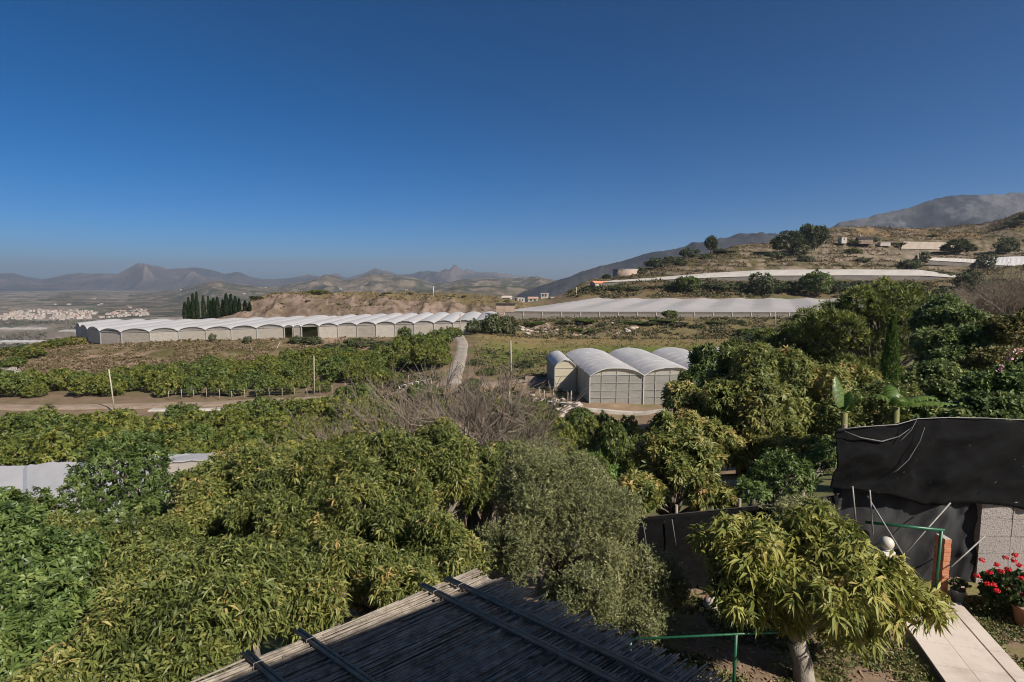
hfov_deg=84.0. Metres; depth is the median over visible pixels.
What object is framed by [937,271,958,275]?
hill bush
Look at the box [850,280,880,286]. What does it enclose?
hill bush
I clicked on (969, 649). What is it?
garden path
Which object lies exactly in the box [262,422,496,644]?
mango tree
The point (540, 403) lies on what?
shrub
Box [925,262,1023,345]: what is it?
bare tree
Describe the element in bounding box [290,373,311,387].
avocado tree
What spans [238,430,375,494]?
avocado tree
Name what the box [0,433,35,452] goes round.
avocado tree
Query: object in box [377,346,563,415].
verge scrub
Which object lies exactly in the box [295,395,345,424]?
avocado tree
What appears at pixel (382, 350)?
avocado tree
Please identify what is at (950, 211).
sierra
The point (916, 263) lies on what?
hill bush
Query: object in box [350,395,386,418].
avocado tree
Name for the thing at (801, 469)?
avocado tree
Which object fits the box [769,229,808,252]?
pine tree
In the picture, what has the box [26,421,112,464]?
avocado tree
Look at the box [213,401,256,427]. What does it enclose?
avocado tree
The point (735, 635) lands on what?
railing
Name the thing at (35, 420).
avocado tree
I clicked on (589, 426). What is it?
shrub
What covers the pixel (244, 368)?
avocado tree
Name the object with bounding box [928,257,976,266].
greenhouse
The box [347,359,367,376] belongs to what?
avocado tree
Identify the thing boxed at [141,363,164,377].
avocado tree
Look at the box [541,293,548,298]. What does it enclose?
house
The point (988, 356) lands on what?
bougainvillea
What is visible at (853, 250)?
hill bush
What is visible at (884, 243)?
shed
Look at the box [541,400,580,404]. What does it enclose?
plank
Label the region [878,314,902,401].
slim cypress
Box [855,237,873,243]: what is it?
shed
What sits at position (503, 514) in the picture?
olive tree
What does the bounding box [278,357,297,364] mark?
avocado tree
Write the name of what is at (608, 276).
pine tree
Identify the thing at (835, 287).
hill bush
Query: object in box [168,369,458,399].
wire fence
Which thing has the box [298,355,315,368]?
avocado tree
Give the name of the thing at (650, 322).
bank shrub
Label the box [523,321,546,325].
bank shrub
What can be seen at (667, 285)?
hill bush
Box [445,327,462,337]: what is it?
shrub
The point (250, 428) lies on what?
avocado tree
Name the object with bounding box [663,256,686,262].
hill bush
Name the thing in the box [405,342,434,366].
avocado tree
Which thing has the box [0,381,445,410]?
dirt road
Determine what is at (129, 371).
avocado tree
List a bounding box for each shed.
[547,351,575,390]
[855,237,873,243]
[878,242,890,245]
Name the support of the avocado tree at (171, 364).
on the ground at (292, 304)
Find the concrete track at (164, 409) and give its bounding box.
[148,407,245,411]
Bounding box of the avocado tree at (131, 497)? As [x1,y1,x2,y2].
[18,429,184,529]
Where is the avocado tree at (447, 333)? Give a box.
[429,327,453,342]
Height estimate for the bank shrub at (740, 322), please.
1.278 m
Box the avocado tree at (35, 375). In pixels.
[13,368,42,385]
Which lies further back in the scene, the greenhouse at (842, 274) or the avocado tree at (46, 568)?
the greenhouse at (842, 274)
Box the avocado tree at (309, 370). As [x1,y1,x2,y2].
[297,366,317,378]
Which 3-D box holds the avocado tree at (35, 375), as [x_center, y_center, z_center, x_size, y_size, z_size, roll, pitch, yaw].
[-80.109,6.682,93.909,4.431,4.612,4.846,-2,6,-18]
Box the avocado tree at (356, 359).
[345,356,364,363]
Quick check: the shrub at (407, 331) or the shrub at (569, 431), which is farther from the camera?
the shrub at (407, 331)
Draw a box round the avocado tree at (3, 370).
[0,369,13,386]
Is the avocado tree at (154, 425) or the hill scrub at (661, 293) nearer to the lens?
the avocado tree at (154, 425)
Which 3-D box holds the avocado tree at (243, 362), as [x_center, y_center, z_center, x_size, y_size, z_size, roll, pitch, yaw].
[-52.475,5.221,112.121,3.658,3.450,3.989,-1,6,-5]
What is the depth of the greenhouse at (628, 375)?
67.11 m
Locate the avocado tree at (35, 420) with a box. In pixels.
[0,410,62,440]
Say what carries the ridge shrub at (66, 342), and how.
on the ground at (292, 304)
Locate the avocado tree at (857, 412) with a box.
[815,377,931,465]
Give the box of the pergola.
[190,568,735,681]
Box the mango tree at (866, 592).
[683,496,959,681]
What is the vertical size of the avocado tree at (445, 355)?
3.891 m
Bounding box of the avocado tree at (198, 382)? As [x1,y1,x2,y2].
[179,375,206,395]
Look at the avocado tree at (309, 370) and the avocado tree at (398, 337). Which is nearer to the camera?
the avocado tree at (309, 370)
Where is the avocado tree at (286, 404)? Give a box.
[272,396,308,416]
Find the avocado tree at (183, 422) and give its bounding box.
[176,419,204,433]
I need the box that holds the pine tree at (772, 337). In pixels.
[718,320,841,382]
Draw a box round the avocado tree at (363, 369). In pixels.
[359,365,382,383]
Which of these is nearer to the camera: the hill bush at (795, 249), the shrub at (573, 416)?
the shrub at (573, 416)
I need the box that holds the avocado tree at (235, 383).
[223,377,248,395]
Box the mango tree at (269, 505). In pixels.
[219,463,353,639]
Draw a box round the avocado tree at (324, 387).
[309,380,332,392]
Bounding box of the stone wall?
[974,499,1023,582]
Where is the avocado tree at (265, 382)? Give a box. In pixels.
[254,374,279,394]
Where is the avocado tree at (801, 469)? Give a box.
[734,434,836,504]
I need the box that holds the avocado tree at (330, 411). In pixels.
[319,397,372,424]
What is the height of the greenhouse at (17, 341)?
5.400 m
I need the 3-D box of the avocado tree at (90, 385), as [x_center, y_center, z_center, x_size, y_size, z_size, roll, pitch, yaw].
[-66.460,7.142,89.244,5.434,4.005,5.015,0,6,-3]
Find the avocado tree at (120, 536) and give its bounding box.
[30,509,197,615]
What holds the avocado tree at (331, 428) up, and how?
on the ground at (292, 304)
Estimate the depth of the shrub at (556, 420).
48.64 m
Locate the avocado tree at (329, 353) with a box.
[318,351,341,366]
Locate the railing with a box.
[628,631,777,681]
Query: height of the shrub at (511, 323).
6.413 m
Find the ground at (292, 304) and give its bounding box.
[0,212,1023,681]
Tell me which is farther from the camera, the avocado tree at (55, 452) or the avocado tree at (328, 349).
the avocado tree at (328, 349)
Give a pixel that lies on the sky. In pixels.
(261, 139)
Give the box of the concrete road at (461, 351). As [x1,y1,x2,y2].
[446,335,467,384]
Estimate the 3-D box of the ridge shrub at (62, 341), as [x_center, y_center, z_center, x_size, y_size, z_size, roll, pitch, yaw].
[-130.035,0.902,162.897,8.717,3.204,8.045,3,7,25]
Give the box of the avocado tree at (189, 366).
[173,360,200,376]
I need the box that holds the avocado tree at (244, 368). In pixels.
[230,364,252,379]
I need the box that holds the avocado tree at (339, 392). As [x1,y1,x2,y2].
[333,382,381,400]
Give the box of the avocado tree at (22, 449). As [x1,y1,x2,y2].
[0,436,46,465]
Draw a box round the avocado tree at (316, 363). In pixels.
[305,359,323,372]
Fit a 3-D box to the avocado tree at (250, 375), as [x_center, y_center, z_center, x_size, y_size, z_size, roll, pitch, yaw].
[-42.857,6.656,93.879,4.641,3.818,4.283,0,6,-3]
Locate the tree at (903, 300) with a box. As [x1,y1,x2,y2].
[786,274,938,388]
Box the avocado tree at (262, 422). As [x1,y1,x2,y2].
[252,412,300,435]
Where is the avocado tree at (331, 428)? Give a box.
[318,423,362,439]
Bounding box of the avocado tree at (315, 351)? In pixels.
[301,347,324,358]
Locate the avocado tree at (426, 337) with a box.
[416,332,439,344]
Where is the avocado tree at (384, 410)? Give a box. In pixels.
[375,406,396,422]
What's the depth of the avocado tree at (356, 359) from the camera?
106.80 m
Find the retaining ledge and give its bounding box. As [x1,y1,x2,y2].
[571,407,672,414]
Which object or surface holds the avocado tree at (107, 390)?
on the ground at (292, 304)
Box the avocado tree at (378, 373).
[351,364,390,386]
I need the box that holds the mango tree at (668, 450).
[609,408,745,561]
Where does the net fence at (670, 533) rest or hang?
on the ground at (292, 304)
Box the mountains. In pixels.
[0,263,527,290]
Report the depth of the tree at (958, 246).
372.00 m
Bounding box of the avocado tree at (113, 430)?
[100,426,123,435]
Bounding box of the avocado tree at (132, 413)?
[102,408,145,428]
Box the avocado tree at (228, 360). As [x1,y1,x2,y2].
[216,355,239,365]
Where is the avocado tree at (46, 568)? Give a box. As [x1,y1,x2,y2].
[0,486,109,681]
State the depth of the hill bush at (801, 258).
340.81 m
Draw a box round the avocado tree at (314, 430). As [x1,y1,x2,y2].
[303,422,330,437]
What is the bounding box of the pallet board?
[525,376,536,382]
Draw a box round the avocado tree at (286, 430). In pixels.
[266,426,297,444]
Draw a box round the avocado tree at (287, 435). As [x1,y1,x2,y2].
[260,428,311,446]
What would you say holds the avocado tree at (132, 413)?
on the ground at (292, 304)
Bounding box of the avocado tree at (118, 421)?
[79,407,142,434]
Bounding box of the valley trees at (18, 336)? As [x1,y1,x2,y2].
[0,318,149,348]
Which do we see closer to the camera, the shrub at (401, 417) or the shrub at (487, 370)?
the shrub at (401, 417)
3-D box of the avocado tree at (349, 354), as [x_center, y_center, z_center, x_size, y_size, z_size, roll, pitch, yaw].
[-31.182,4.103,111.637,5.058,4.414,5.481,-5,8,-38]
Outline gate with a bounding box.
[865,521,944,591]
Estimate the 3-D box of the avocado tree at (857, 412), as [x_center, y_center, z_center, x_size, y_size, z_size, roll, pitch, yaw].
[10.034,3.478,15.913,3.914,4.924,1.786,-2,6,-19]
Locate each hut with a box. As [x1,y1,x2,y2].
[495,303,515,311]
[838,237,846,243]
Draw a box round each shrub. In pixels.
[0,346,19,356]
[0,356,28,367]
[3,345,36,352]
[11,347,46,357]
[25,342,56,349]
[40,338,71,347]
[55,337,83,345]
[66,337,87,344]
[208,333,216,341]
[242,336,251,342]
[289,335,304,342]
[301,336,324,343]
[320,342,346,349]
[342,337,376,346]
[369,340,390,346]
[388,410,428,427]
[397,325,412,337]
[405,383,445,399]
[423,399,454,419]
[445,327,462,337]
[458,378,482,390]
[465,317,481,333]
[467,358,483,364]
[472,393,502,412]
[477,410,514,436]
[478,368,495,374]
[480,313,504,333]
[501,315,518,333]
[509,397,533,418]
[511,418,547,445]
[515,360,534,367]
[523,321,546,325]
[526,400,550,418]
[528,409,561,429]
[533,429,575,453]
[548,419,582,449]
[559,406,592,431]
[562,442,580,468]
[568,327,583,331]
[572,318,595,321]
[573,415,605,448]
[589,410,616,441]
[591,449,610,485]
[597,418,632,463]
[617,443,637,476]
[618,414,643,447]
[620,320,642,324]
[634,321,660,323]
[649,319,674,321]
[661,310,677,318]
[666,322,687,324]
[707,321,726,323]
[729,320,746,323]
[733,334,754,342]
[735,327,765,335]
[753,481,839,531]
[902,389,1023,445]
[944,348,1023,482]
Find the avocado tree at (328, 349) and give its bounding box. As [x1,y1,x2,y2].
[322,346,339,350]
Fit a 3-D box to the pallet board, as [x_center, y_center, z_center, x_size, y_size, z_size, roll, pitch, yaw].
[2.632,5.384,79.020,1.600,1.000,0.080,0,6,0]
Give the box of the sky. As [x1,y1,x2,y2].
[0,0,1023,279]
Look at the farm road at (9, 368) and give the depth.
119.14 m
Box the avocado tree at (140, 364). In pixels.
[130,362,151,369]
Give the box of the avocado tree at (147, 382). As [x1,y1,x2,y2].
[133,369,169,390]
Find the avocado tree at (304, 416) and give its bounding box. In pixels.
[293,413,319,431]
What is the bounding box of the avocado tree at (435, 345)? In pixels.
[422,339,446,360]
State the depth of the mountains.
8510.19 m
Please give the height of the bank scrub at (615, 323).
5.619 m
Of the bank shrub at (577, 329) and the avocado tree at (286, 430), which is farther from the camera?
the bank shrub at (577, 329)
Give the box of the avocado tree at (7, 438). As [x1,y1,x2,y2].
[0,427,46,465]
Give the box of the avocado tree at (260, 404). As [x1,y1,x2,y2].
[236,395,279,421]
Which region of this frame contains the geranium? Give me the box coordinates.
[973,553,1023,612]
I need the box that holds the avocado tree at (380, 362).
[365,359,384,366]
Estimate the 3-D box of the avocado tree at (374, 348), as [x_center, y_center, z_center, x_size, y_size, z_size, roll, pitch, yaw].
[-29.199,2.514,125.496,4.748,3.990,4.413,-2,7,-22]
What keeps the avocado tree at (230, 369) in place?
on the ground at (292, 304)
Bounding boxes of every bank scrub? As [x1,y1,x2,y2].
[0,336,411,385]
[475,315,876,339]
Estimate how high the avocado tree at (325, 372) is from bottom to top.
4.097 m
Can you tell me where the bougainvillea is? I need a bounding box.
[964,307,1023,369]
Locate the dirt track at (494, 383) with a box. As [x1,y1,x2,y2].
[447,380,547,387]
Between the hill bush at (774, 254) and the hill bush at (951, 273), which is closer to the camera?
the hill bush at (951, 273)
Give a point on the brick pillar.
(945, 560)
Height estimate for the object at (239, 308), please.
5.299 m
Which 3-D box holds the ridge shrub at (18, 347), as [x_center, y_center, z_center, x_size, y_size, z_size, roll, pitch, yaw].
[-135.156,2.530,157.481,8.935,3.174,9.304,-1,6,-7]
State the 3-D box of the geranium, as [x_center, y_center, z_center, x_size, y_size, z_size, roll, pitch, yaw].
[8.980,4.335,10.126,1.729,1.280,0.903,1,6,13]
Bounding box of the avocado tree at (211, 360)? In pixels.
[195,355,220,370]
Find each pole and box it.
[108,369,114,408]
[313,356,314,394]
[510,340,511,380]
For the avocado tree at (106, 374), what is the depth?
93.13 m
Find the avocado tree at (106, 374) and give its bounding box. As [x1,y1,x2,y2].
[85,372,111,386]
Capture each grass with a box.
[472,332,795,378]
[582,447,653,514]
[621,592,1023,681]
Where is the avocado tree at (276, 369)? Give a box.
[253,360,283,381]
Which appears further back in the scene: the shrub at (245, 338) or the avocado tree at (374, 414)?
the shrub at (245, 338)
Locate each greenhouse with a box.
[0,327,46,329]
[0,340,46,343]
[0,453,192,582]
[58,329,75,331]
[76,311,497,343]
[166,452,225,474]
[504,298,863,319]
[565,347,793,404]
[603,269,955,286]
[901,241,953,250]
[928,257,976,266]
[975,256,1023,267]
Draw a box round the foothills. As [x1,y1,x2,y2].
[96,285,538,317]
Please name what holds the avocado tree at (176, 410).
on the ground at (292, 304)
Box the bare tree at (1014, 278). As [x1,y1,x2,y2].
[949,260,1023,336]
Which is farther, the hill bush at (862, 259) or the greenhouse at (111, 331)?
the hill bush at (862, 259)
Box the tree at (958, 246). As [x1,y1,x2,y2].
[937,238,978,253]
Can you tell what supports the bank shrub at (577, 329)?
on the ground at (292, 304)
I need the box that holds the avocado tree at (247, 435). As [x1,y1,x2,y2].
[211,429,274,450]
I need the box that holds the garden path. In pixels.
[906,602,1023,681]
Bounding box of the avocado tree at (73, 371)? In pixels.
[61,367,80,384]
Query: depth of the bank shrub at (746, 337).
139.24 m
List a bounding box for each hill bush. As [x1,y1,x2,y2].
[580,285,603,290]
[606,284,623,289]
[625,286,643,290]
[638,267,647,272]
[643,257,667,267]
[662,282,679,288]
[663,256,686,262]
[672,260,689,265]
[672,275,701,290]
[679,247,699,257]
[697,253,712,258]
[698,282,717,289]
[711,283,736,289]
[713,248,725,252]
[732,282,750,291]
[748,272,776,294]
[764,251,787,257]
[770,282,791,291]
[784,280,806,291]
[788,243,810,255]
[796,255,815,261]
[798,268,834,295]
[831,280,851,291]
[845,247,862,253]
[846,240,861,243]
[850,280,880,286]
[855,257,871,261]
[895,258,922,268]
[914,251,931,262]
[932,287,962,297]
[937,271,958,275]
[951,269,992,290]
[975,253,997,267]
[990,236,1020,253]
[1002,220,1023,226]
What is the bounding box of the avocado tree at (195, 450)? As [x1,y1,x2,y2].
[173,446,205,453]
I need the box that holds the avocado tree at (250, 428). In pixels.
[209,424,265,445]
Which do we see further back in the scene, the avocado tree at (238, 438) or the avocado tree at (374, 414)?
the avocado tree at (374, 414)
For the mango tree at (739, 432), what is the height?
7.430 m
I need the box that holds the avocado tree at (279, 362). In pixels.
[275,359,283,373]
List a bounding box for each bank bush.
[249,296,263,300]
[306,290,327,293]
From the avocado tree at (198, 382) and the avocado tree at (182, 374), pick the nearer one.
the avocado tree at (198, 382)
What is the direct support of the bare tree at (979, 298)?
on the ground at (292, 304)
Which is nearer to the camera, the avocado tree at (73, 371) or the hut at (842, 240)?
the avocado tree at (73, 371)
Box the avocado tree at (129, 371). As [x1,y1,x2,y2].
[104,365,138,383]
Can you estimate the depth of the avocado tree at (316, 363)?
107.03 m
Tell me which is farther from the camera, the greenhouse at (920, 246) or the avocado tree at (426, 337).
the greenhouse at (920, 246)
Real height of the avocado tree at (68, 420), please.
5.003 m
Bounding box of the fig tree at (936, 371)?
[900,319,1008,464]
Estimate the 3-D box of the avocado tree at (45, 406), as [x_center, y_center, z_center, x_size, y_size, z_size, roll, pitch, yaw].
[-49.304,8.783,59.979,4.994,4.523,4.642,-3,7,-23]
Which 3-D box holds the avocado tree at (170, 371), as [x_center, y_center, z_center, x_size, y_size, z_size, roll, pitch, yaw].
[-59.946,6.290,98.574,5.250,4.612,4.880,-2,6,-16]
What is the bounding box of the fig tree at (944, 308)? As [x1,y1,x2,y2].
[907,292,998,358]
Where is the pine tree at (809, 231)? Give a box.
[799,223,830,254]
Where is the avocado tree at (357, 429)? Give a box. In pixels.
[322,418,438,494]
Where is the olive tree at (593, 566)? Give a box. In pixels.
[475,436,702,652]
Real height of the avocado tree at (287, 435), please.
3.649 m
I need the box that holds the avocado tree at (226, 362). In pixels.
[215,360,238,371]
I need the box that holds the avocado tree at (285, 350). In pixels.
[279,348,296,353]
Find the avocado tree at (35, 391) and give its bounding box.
[20,382,49,396]
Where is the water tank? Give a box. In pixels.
[613,269,639,276]
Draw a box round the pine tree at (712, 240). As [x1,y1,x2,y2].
[704,235,717,251]
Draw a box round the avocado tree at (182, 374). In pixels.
[173,371,189,383]
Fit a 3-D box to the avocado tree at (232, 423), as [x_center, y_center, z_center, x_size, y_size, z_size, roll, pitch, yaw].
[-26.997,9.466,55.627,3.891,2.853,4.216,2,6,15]
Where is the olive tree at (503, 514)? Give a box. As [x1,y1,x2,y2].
[492,448,609,603]
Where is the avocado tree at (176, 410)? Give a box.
[164,401,200,419]
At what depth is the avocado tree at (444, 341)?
110.89 m
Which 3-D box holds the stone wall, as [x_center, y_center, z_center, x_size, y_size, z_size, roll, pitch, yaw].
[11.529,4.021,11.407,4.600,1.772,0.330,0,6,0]
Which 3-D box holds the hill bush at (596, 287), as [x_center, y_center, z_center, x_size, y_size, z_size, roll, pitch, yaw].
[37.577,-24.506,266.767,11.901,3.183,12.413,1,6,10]
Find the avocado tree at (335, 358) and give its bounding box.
[322,353,348,369]
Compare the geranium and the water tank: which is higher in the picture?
the water tank
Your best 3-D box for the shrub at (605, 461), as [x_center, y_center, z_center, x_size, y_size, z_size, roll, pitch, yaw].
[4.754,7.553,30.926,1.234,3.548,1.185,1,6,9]
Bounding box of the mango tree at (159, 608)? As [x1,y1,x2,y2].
[0,531,321,681]
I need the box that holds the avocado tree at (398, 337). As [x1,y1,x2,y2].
[391,334,409,343]
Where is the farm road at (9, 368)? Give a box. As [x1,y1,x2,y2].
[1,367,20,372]
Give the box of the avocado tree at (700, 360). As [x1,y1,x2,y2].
[677,343,727,385]
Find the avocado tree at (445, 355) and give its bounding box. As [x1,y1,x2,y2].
[425,348,452,366]
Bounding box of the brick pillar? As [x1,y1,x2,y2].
[931,534,951,599]
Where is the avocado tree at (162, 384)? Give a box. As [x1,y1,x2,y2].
[153,373,185,396]
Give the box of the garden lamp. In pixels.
[877,536,895,616]
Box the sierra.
[515,192,1023,301]
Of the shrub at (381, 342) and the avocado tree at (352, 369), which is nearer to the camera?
the avocado tree at (352, 369)
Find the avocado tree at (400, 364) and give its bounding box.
[394,356,411,369]
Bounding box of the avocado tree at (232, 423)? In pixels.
[216,421,251,436]
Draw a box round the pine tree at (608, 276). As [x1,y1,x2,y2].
[602,274,610,278]
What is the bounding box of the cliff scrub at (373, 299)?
[219,290,517,318]
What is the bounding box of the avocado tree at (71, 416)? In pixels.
[60,413,80,420]
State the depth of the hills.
4445.75 m
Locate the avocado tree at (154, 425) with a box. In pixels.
[123,411,189,446]
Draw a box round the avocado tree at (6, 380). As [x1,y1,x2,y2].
[0,370,34,396]
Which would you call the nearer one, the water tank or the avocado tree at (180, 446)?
the avocado tree at (180, 446)
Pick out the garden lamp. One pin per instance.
(886, 544)
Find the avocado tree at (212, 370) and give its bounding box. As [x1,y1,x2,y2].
[195,365,228,384]
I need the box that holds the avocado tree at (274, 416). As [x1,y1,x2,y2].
[262,414,290,430]
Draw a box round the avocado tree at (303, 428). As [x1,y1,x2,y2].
[290,418,322,435]
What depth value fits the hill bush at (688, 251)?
382.19 m
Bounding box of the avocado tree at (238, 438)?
[203,427,258,452]
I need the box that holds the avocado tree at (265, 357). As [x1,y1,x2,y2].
[253,353,276,363]
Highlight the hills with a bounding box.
[6,274,556,305]
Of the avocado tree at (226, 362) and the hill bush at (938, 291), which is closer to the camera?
the avocado tree at (226, 362)
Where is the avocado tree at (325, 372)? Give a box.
[318,362,343,381]
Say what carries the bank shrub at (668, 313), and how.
on the ground at (292, 304)
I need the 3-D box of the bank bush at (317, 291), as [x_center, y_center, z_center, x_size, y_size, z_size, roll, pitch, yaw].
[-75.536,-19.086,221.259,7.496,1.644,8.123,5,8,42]
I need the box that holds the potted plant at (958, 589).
[947,576,971,603]
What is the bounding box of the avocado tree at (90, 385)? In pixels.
[66,373,105,394]
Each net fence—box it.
[610,491,838,588]
[830,417,1023,582]
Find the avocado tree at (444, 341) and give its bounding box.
[430,334,450,351]
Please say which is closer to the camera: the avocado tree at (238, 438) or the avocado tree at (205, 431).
the avocado tree at (238, 438)
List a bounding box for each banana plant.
[832,376,862,428]
[873,385,956,468]
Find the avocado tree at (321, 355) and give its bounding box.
[315,350,336,359]
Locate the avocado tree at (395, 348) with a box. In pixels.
[385,339,412,357]
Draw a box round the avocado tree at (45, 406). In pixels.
[14,403,64,427]
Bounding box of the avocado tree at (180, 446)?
[165,435,209,453]
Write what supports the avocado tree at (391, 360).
on the ground at (292, 304)
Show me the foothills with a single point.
(175, 309)
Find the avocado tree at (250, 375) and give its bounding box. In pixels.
[237,369,263,388]
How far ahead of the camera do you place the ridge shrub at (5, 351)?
146.31 m
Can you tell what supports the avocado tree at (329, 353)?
on the ground at (292, 304)
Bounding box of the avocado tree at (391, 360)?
[388,353,403,367]
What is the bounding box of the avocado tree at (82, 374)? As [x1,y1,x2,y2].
[68,369,95,386]
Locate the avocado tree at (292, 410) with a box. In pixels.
[277,404,309,418]
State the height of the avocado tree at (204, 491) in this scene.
5.977 m
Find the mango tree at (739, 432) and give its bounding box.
[659,341,891,505]
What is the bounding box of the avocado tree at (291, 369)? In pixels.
[281,363,299,378]
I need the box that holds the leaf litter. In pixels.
[576,605,915,681]
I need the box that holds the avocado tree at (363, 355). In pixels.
[360,351,383,360]
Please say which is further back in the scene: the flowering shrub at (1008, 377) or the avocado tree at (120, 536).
the flowering shrub at (1008, 377)
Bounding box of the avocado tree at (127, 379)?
[107,373,137,392]
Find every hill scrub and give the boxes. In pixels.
[567,277,1023,298]
[596,211,1023,280]
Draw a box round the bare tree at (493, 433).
[305,349,614,533]
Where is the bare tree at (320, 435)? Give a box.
[256,351,506,509]
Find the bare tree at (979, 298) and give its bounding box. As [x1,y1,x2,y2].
[902,275,1023,361]
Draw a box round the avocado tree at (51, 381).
[37,368,70,390]
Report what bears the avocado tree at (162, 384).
on the ground at (292, 304)
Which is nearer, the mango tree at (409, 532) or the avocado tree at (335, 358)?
the mango tree at (409, 532)
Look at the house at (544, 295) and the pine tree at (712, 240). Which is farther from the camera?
the pine tree at (712, 240)
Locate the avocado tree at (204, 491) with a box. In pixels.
[153,440,303,652]
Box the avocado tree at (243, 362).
[238,358,253,365]
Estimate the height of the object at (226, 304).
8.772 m
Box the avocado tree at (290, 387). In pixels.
[274,375,299,394]
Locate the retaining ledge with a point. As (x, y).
(620, 412)
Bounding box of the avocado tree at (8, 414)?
[0,412,22,436]
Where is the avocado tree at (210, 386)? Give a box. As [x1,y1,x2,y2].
[204,375,231,394]
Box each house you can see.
[501,296,511,298]
[515,298,524,301]
[528,297,538,301]
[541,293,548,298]
[590,281,605,286]
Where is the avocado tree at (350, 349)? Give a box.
[334,345,357,353]
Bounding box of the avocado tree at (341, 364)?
[326,360,347,374]
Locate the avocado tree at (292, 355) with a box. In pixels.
[281,351,306,365]
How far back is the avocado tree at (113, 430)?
51.40 m
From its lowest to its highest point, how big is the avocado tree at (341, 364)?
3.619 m
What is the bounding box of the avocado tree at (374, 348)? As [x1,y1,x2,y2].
[369,344,386,351]
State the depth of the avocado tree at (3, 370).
93.30 m
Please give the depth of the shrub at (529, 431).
37.77 m
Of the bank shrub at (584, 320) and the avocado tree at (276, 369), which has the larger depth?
the bank shrub at (584, 320)
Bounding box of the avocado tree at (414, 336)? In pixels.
[409,332,425,345]
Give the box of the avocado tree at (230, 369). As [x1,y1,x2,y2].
[216,363,234,377]
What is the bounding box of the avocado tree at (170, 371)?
[150,364,183,385]
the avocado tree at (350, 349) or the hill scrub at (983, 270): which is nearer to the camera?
the avocado tree at (350, 349)
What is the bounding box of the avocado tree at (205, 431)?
[165,420,217,449]
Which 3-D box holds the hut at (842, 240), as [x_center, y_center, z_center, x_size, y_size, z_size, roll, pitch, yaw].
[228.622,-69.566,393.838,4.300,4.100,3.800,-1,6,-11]
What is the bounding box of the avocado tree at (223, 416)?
[194,407,248,437]
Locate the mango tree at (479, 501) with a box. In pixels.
[413,414,525,577]
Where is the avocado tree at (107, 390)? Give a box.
[96,376,127,395]
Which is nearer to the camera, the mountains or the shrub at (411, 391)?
the shrub at (411, 391)
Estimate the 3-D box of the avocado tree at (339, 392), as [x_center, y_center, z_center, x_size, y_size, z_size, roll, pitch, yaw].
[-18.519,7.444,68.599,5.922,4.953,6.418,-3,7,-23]
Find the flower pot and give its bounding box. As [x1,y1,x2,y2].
[1011,603,1023,626]
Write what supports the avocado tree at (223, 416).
on the ground at (292, 304)
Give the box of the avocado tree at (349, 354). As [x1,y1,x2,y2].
[342,351,363,358]
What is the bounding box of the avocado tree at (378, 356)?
[364,351,393,368]
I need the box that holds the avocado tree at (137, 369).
[122,365,142,379]
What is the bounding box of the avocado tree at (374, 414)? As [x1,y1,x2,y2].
[365,405,393,423]
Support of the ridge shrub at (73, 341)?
on the ground at (292, 304)
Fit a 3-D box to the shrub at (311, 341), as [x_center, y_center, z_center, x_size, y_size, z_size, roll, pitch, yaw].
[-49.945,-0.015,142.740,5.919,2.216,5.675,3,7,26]
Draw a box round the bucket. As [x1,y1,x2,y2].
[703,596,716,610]
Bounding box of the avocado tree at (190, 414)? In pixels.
[177,409,208,421]
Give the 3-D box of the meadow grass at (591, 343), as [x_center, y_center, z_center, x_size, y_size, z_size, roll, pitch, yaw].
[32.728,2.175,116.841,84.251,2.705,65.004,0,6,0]
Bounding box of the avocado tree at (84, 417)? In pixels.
[53,413,109,428]
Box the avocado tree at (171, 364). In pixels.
[161,362,183,372]
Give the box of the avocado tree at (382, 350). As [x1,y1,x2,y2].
[375,346,390,358]
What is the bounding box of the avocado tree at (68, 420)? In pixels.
[29,418,110,462]
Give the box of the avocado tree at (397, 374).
[378,368,403,385]
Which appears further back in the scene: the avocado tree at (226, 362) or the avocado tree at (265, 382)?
the avocado tree at (226, 362)
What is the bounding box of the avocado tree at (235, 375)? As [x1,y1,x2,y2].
[231,371,249,379]
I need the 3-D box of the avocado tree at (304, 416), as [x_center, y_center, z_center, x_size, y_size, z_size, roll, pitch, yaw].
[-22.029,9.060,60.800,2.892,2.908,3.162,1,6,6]
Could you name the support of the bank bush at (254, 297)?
on the ground at (292, 304)
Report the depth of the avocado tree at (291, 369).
101.63 m
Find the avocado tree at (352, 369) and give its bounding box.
[342,360,365,381]
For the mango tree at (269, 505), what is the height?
5.208 m
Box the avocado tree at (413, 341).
[410,338,421,345]
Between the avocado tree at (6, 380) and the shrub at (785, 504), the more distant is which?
the avocado tree at (6, 380)
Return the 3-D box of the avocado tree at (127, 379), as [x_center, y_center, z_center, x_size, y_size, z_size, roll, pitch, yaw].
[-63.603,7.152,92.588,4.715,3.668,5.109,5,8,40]
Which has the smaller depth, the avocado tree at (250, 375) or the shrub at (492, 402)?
the shrub at (492, 402)

